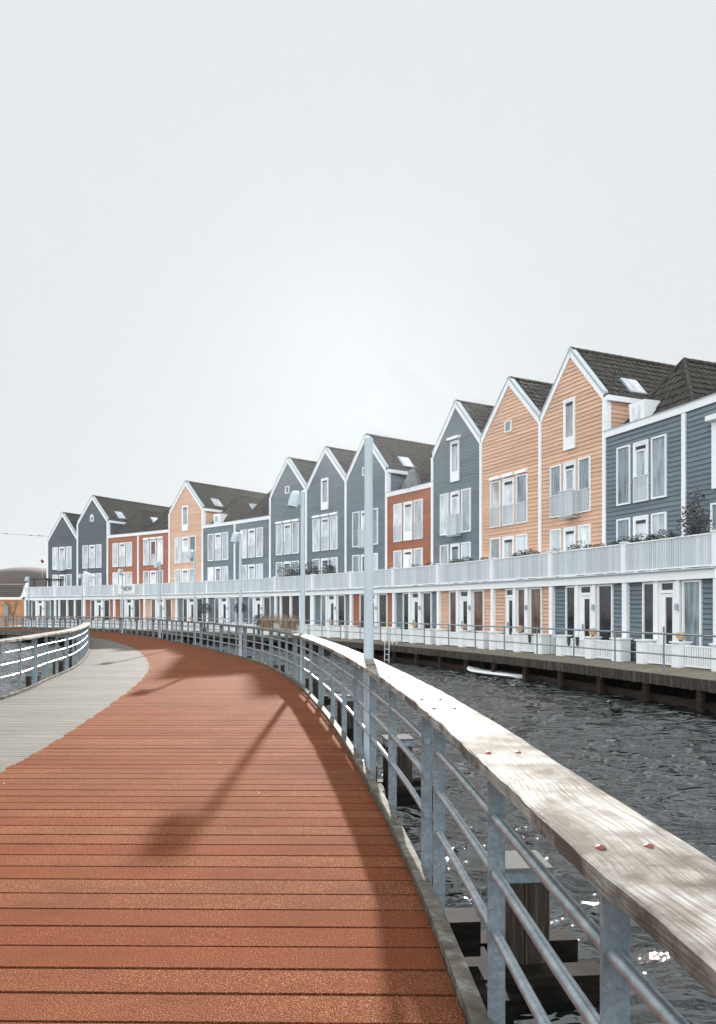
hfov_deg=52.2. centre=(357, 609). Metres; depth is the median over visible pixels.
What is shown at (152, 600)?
window
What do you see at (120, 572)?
street lamp
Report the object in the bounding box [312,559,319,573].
window
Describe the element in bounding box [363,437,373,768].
street lamp
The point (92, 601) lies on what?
window
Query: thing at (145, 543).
window
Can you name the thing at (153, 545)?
window
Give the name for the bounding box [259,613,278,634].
ornamental grass
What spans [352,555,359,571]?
window
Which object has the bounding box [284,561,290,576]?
window
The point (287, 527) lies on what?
window
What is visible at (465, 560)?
shrub
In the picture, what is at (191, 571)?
window
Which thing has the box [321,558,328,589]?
window
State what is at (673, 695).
quay wall
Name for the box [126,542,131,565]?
window
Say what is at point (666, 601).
door
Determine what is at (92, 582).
window
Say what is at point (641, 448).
window
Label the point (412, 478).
tarpaulin
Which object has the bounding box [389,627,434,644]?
garden fence
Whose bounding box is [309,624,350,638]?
garden fence
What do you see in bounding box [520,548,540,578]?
shrub
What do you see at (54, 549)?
window
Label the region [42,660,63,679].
timber pile
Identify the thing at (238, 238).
sky
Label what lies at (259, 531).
window
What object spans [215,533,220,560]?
window
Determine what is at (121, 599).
window
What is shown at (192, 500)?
row house
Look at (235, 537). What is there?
street lamp
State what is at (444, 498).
window
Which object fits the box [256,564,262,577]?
window
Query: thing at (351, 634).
garden fence
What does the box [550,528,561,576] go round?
window
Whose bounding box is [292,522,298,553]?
window
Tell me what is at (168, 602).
window
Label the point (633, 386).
roof window
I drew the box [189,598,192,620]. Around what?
door
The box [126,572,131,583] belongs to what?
window
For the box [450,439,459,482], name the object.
window
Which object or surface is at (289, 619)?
ornamental grass
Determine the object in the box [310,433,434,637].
row house
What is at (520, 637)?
garden fence
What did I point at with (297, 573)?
shrub
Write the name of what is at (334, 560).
window
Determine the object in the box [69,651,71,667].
timber pile
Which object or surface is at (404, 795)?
timber pile
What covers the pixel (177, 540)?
window
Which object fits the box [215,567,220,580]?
window
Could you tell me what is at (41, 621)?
garden fence
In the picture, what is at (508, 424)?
window
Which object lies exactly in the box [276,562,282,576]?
window
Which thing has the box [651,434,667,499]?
window
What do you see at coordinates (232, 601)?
window
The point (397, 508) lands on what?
window
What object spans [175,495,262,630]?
row house
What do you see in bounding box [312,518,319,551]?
window
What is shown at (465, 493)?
window
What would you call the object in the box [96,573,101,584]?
window
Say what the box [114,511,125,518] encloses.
roof window
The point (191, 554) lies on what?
street lamp
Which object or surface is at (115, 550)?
window
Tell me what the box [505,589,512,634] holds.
door
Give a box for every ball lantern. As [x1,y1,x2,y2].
[516,625,522,632]
[589,628,596,636]
[676,631,685,640]
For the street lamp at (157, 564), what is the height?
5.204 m
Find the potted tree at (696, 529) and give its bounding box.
[676,488,715,567]
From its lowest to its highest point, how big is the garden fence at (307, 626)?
0.742 m
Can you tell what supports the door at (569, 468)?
in the row house at (586, 381)
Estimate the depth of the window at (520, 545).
33.03 m
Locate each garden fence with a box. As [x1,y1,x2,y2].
[24,619,51,626]
[55,620,80,627]
[90,620,112,628]
[112,620,141,628]
[143,620,174,629]
[175,621,206,631]
[206,622,237,632]
[242,622,273,633]
[273,623,309,634]
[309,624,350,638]
[348,626,390,640]
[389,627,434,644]
[434,629,488,648]
[487,631,551,653]
[554,635,632,661]
[634,639,715,671]
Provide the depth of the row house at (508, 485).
33.58 m
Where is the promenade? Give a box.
[0,626,715,680]
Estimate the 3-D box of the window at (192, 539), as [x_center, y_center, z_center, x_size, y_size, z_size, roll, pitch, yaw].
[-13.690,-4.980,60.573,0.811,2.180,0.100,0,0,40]
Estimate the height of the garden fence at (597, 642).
0.742 m
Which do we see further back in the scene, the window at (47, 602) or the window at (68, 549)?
the window at (68, 549)
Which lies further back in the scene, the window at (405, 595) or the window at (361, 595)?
the window at (361, 595)
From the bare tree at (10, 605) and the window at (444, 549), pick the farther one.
the bare tree at (10, 605)
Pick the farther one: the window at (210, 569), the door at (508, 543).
the window at (210, 569)
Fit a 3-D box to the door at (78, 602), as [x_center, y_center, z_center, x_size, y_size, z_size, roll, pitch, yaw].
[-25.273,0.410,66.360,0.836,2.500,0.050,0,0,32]
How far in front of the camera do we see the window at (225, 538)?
57.58 m
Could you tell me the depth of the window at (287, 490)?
51.80 m
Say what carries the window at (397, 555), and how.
in the row house at (407, 526)
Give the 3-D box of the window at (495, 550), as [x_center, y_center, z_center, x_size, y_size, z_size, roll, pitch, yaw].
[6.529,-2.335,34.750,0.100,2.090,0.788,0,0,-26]
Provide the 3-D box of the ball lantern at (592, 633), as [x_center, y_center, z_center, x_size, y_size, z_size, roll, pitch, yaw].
[7.920,0.773,24.683,0.260,0.290,0.260,0,0,0]
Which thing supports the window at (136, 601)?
in the row house at (152, 544)
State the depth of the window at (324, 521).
48.32 m
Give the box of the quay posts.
[145,635,704,712]
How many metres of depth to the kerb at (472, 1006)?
4.18 m
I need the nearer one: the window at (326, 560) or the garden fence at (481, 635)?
the garden fence at (481, 635)
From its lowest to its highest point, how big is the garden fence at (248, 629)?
0.742 m
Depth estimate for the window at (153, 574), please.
64.05 m
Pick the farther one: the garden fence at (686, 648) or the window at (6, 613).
the window at (6, 613)
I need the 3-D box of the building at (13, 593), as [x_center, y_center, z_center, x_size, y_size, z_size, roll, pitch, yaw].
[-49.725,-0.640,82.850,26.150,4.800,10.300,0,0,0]
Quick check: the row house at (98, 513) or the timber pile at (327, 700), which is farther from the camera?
the row house at (98, 513)
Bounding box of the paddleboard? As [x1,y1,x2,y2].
[467,663,521,678]
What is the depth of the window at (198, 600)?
55.95 m
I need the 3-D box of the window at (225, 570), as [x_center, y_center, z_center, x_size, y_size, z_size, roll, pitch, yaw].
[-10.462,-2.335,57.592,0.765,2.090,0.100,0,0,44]
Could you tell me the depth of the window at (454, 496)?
37.62 m
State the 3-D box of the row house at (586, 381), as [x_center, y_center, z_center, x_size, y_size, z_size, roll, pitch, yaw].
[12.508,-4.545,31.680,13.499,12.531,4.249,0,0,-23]
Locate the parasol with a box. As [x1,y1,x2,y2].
[83,564,95,584]
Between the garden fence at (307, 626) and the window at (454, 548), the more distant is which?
the garden fence at (307, 626)
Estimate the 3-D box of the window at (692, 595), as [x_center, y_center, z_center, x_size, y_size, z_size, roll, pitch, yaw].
[9.602,0.320,21.018,0.100,2.320,0.723,0,0,-18]
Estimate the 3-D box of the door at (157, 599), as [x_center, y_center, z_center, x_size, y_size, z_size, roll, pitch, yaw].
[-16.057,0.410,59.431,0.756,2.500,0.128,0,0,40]
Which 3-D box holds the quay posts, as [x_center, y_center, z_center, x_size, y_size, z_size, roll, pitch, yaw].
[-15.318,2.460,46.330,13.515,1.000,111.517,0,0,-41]
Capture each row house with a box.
[24,512,80,626]
[54,495,168,620]
[83,509,163,620]
[112,505,171,628]
[142,480,266,629]
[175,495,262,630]
[205,491,270,631]
[242,456,316,623]
[273,446,356,625]
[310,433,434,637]
[348,452,433,628]
[391,399,493,629]
[435,375,552,632]
[488,346,675,635]
[546,357,715,656]
[619,386,715,666]
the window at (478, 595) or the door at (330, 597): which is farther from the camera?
the door at (330, 597)
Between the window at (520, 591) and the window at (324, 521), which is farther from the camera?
the window at (324, 521)
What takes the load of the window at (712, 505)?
in the row house at (673, 599)
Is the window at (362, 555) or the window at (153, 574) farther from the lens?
the window at (153, 574)
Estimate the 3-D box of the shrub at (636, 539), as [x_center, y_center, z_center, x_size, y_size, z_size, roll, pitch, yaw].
[9.109,-1.819,23.388,0.820,1.277,1.327,0,0,-19]
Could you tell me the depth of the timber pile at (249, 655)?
27.32 m
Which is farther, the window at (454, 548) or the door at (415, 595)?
the window at (454, 548)
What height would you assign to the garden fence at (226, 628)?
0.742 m
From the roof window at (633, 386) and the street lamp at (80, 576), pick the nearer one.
the roof window at (633, 386)
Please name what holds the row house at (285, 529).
on the promenade
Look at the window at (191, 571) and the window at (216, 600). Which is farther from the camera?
the window at (191, 571)
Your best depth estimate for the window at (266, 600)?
49.50 m
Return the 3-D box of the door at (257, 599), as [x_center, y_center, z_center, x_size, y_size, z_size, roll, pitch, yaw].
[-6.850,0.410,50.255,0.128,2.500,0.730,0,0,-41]
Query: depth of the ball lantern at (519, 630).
28.51 m
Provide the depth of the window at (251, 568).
55.15 m
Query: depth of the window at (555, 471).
30.93 m
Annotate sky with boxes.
[0,0,715,568]
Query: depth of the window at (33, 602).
69.62 m
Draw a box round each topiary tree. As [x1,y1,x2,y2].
[198,603,210,631]
[233,602,246,628]
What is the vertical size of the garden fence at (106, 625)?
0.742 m
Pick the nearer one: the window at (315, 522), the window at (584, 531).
the window at (584, 531)
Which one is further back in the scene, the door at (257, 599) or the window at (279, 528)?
the window at (279, 528)
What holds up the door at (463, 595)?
in the row house at (508, 485)
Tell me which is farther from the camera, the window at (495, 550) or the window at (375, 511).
the window at (375, 511)
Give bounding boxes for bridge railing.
[0,616,715,1023]
[0,617,90,696]
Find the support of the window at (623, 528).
in the row house at (641, 469)
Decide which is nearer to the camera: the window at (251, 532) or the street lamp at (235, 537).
the street lamp at (235, 537)
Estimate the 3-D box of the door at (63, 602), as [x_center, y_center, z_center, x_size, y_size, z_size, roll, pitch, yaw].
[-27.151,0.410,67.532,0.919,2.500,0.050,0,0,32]
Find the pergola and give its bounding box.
[31,578,63,596]
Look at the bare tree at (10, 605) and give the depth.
77.82 m
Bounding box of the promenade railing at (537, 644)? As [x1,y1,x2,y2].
[0,616,715,673]
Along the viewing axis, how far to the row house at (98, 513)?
68.90 m
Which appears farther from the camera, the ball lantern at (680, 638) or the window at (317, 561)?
the window at (317, 561)
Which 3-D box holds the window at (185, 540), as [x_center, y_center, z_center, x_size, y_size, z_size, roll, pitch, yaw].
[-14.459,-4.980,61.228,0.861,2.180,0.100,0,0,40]
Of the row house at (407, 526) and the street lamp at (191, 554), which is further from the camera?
the row house at (407, 526)
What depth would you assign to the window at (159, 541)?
63.44 m
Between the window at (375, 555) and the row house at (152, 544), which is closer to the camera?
the window at (375, 555)
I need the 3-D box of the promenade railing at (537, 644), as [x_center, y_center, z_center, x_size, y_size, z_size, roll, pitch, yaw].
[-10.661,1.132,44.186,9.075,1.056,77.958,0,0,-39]
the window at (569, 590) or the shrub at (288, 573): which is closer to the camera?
the window at (569, 590)
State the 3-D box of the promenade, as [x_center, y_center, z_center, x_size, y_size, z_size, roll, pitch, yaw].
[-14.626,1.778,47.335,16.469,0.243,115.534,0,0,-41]
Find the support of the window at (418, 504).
in the row house at (407, 526)
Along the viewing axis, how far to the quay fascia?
24.05 m
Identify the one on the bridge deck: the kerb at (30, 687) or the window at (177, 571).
the kerb at (30, 687)
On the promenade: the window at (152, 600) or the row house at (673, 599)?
the row house at (673, 599)
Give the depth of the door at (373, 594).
39.84 m
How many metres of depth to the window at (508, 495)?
33.87 m
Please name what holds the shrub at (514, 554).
on the row house at (586, 381)
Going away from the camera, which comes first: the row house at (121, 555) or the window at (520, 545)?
the window at (520, 545)
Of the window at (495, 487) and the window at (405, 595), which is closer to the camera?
the window at (495, 487)
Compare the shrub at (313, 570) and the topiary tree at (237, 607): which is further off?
the topiary tree at (237, 607)
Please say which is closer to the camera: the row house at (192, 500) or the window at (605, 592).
the window at (605, 592)
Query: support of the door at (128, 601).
in the row house at (152, 544)
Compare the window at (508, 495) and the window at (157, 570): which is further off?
the window at (157, 570)
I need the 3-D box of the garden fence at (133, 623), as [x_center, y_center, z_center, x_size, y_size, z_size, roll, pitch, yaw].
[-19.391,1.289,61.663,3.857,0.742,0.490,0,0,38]
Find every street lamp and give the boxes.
[24,577,28,627]
[78,574,82,622]
[117,569,122,632]
[154,561,160,637]
[187,550,195,644]
[230,532,241,655]
[287,491,304,683]
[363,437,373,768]
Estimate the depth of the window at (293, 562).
51.06 m
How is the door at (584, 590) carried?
in the row house at (641, 469)
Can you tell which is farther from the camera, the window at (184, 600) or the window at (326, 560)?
the window at (184, 600)
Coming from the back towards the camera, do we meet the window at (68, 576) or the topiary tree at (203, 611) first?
the window at (68, 576)
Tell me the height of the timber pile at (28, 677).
1.432 m
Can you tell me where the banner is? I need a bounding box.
[118,584,134,593]
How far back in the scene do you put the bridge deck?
4.82 m
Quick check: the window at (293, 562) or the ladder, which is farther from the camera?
the window at (293, 562)
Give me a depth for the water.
11.51 m
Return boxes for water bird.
[607,700,621,712]
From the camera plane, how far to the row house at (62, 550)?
70.79 m
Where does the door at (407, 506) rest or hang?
in the row house at (407, 526)
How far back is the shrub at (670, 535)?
22.50 m
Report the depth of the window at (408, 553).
41.26 m
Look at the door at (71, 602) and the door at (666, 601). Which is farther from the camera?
the door at (71, 602)
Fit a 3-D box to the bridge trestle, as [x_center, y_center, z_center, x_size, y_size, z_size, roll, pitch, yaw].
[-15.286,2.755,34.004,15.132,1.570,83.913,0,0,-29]
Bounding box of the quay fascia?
[0,627,715,692]
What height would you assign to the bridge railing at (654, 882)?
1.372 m
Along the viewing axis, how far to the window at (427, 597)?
35.61 m
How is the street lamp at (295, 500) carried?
attached to the bridge railing at (654, 882)
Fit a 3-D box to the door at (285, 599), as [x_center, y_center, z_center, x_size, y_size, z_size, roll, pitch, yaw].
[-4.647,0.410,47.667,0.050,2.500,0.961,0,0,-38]
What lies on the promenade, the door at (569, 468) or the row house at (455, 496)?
the row house at (455, 496)
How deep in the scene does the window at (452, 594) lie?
33.74 m
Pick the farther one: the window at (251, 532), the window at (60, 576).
the window at (60, 576)
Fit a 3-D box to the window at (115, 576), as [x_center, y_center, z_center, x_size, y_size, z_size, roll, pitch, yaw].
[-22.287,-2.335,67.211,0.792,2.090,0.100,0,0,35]
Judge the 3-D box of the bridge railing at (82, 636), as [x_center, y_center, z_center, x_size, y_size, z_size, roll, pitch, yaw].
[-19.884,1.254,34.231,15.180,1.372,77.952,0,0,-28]
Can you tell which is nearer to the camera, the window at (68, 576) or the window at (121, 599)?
the window at (121, 599)
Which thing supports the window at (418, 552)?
in the row house at (407, 526)
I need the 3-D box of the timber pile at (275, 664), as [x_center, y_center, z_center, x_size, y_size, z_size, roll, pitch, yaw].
[-2.747,2.359,23.012,1.440,1.432,1.100,0,0,-19]
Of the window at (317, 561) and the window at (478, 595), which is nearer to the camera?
the window at (478, 595)
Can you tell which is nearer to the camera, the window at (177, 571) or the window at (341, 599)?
the window at (341, 599)
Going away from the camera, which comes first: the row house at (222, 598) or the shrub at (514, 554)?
the shrub at (514, 554)
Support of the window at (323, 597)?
in the row house at (398, 459)
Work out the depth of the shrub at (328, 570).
44.52 m
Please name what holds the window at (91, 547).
in the row house at (98, 513)
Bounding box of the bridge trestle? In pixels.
[0,635,480,956]
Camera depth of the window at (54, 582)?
71.75 m
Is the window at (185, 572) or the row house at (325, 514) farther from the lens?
the window at (185, 572)
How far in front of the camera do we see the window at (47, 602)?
68.60 m
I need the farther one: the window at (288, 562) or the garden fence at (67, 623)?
the garden fence at (67, 623)
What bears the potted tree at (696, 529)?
on the row house at (673, 599)
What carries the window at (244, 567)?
in the row house at (222, 598)
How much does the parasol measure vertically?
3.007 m
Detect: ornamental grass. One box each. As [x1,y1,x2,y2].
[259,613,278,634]
[278,613,298,635]
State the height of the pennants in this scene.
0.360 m
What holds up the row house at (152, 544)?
on the promenade
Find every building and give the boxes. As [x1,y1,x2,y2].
[0,567,46,598]
[0,583,27,624]
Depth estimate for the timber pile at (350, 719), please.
13.88 m
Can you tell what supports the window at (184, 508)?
in the row house at (192, 500)
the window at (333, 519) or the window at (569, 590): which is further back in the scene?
the window at (333, 519)
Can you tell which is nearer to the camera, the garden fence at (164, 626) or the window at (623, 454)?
the window at (623, 454)
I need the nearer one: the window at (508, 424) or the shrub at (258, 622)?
the window at (508, 424)
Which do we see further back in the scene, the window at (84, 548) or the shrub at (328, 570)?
the window at (84, 548)
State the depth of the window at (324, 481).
48.37 m
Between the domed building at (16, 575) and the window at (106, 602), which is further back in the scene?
the domed building at (16, 575)
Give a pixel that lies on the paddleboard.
(487, 672)
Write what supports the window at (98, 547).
in the row house at (98, 513)
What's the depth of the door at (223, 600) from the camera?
53.49 m
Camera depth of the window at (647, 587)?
22.75 m
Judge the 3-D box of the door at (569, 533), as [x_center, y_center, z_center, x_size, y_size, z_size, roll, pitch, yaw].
[8.712,-2.335,30.076,0.100,2.090,0.746,0,0,-23]
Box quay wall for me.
[135,634,715,712]
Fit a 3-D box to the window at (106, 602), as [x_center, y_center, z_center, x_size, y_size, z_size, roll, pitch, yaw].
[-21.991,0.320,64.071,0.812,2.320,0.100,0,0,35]
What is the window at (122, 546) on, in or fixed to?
in the row house at (121, 555)
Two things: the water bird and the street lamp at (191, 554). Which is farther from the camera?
the street lamp at (191, 554)
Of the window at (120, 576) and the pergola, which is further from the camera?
the pergola
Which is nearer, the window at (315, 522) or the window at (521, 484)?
the window at (521, 484)
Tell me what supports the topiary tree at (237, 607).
on the promenade
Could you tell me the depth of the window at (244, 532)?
55.81 m
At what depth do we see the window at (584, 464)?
29.23 m
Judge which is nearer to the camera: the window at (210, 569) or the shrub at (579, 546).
the shrub at (579, 546)
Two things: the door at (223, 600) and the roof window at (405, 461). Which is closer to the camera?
the roof window at (405, 461)
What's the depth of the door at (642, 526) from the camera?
26.41 m
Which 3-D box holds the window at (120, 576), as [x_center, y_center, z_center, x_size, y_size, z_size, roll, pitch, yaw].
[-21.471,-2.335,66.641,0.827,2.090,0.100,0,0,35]
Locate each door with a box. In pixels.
[37,600,41,618]
[61,600,65,619]
[69,600,73,620]
[76,600,80,620]
[96,600,100,619]
[126,599,130,619]
[157,599,162,620]
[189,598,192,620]
[221,598,226,621]
[255,597,260,622]
[282,596,288,624]
[293,596,298,624]
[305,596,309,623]
[328,595,333,624]
[373,594,374,625]
[411,592,418,627]
[459,590,467,629]
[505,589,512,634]
[579,585,590,638]
[659,581,674,643]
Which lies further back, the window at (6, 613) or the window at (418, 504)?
the window at (6, 613)
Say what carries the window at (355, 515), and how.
in the row house at (398, 459)
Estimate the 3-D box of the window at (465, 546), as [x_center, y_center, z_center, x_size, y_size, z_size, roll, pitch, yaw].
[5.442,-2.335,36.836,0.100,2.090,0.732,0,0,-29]
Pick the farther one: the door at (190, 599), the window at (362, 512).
the door at (190, 599)
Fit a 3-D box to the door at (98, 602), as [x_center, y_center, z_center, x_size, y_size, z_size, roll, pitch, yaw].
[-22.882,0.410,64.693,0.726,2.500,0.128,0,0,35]
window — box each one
[4,605,8,619]
[31,600,35,619]
[45,600,50,619]
[52,547,57,569]
[52,575,57,586]
[59,547,64,559]
[59,574,64,585]
[66,546,71,568]
[66,574,71,585]
[82,545,87,567]
[89,545,94,567]
[89,573,94,585]
[91,600,94,620]
[96,544,101,567]
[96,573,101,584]
[104,600,109,619]
[112,543,118,566]
[112,572,118,584]
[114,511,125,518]
[119,542,125,566]
[119,572,125,583]
[120,599,123,620]
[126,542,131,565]
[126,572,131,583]
[134,599,139,620]
[143,540,148,564]
[143,571,148,583]
[150,540,156,564]
[150,571,156,582]
[151,599,154,621]
[157,539,162,563]
[157,570,162,582]
[165,599,171,621]
[175,537,180,562]
[175,569,180,581]
[182,505,187,530]
[182,536,188,562]
[182,569,188,581]
[183,598,186,620]
[189,536,195,561]
[189,568,193,581]
[196,598,202,621]
[208,534,213,560]
[208,567,213,580]
[210,498,222,506]
[214,598,218,622]
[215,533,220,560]
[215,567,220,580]
[222,532,228,559]
[222,566,228,579]
[229,598,236,623]
[240,529,246,557]
[242,565,246,578]
[248,528,255,557]
[248,564,254,578]
[248,597,252,623]
[256,527,262,556]
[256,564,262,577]
[263,597,270,622]
[276,524,282,554]
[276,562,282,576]
[284,523,290,554]
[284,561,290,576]
[285,486,289,493]
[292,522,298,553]
[292,561,298,590]
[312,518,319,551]
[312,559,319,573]
[321,477,328,509]
[321,517,328,550]
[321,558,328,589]
[321,595,325,625]
[330,515,337,549]
[330,557,337,572]
[337,595,345,626]
[352,511,359,546]
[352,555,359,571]
[360,594,363,627]
[361,510,363,528]
[361,554,363,570]
[373,508,377,544]
[373,553,377,587]
[378,593,387,628]
[393,503,402,541]
[393,550,402,567]
[397,456,414,467]
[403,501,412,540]
[403,549,412,585]
[403,593,407,629]
[414,499,422,539]
[414,548,422,566]
[422,592,432,629]
[440,493,448,535]
[440,544,448,583]
[449,591,455,631]
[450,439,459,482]
[450,490,459,514]
[450,543,459,583]
[461,488,470,532]
[461,542,470,582]
[473,590,484,632]
[490,480,500,527]
[490,537,500,580]
[502,477,514,525]
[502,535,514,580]
[504,420,511,432]
[516,473,527,523]
[516,534,527,579]
[517,588,524,632]
[530,587,542,635]
[550,464,561,517]
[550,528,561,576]
[563,396,575,450]
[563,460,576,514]
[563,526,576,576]
[565,586,574,637]
[578,456,590,512]
[578,524,590,574]
[597,584,613,653]
[616,444,630,505]
[616,517,630,541]
[619,378,646,395]
[633,439,648,502]
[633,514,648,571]
[642,582,653,638]
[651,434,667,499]
[651,512,666,570]
[682,580,702,645]
[710,503,715,566]
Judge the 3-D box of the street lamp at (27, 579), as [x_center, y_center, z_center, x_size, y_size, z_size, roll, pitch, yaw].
[-28.297,-0.192,62.523,0.248,5.204,0.425,0,0,34]
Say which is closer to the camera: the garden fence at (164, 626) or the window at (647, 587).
the window at (647, 587)
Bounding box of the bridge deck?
[0,628,466,1023]
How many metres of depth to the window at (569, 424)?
30.11 m
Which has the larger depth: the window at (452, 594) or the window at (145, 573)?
the window at (145, 573)
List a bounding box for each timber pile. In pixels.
[25,671,41,686]
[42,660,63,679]
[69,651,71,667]
[242,653,251,658]
[273,661,284,672]
[305,673,330,704]
[336,694,363,739]
[377,734,432,805]
[464,850,599,1023]
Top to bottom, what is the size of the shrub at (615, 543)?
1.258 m
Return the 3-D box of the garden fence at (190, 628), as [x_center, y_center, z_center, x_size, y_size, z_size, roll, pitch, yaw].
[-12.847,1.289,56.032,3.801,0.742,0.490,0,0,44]
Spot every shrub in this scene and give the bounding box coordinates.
[253,614,266,633]
[277,564,296,576]
[289,563,306,590]
[305,562,319,574]
[321,560,335,589]
[456,556,475,582]
[511,550,522,579]
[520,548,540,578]
[566,540,592,575]
[607,536,633,545]
[624,533,657,571]
[644,529,680,569]
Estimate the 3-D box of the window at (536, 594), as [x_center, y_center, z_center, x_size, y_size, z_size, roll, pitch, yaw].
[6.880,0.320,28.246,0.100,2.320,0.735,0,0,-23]
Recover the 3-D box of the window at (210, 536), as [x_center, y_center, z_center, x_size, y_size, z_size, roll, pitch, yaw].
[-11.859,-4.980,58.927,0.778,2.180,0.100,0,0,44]
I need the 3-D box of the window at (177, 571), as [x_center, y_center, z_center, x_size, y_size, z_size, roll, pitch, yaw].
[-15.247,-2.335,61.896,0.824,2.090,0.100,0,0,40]
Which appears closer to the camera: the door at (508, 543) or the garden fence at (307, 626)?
the door at (508, 543)
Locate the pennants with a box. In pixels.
[567,636,578,646]
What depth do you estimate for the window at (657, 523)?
25.65 m
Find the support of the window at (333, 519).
in the row house at (325, 514)
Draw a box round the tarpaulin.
[402,469,420,488]
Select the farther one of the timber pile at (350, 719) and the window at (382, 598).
the window at (382, 598)
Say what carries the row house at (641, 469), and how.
on the promenade
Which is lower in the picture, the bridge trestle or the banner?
the bridge trestle
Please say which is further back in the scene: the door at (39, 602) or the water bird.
the door at (39, 602)
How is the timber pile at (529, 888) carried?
in the water
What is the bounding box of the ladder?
[384,628,396,661]
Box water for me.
[1,636,715,1023]
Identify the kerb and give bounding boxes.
[0,630,90,699]
[15,628,491,1023]
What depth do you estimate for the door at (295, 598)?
46.76 m
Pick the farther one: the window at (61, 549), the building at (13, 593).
the building at (13, 593)
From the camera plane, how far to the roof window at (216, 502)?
61.44 m
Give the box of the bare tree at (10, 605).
[3,601,18,615]
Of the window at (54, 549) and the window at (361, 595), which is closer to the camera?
the window at (361, 595)
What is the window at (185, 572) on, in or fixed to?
in the row house at (192, 500)

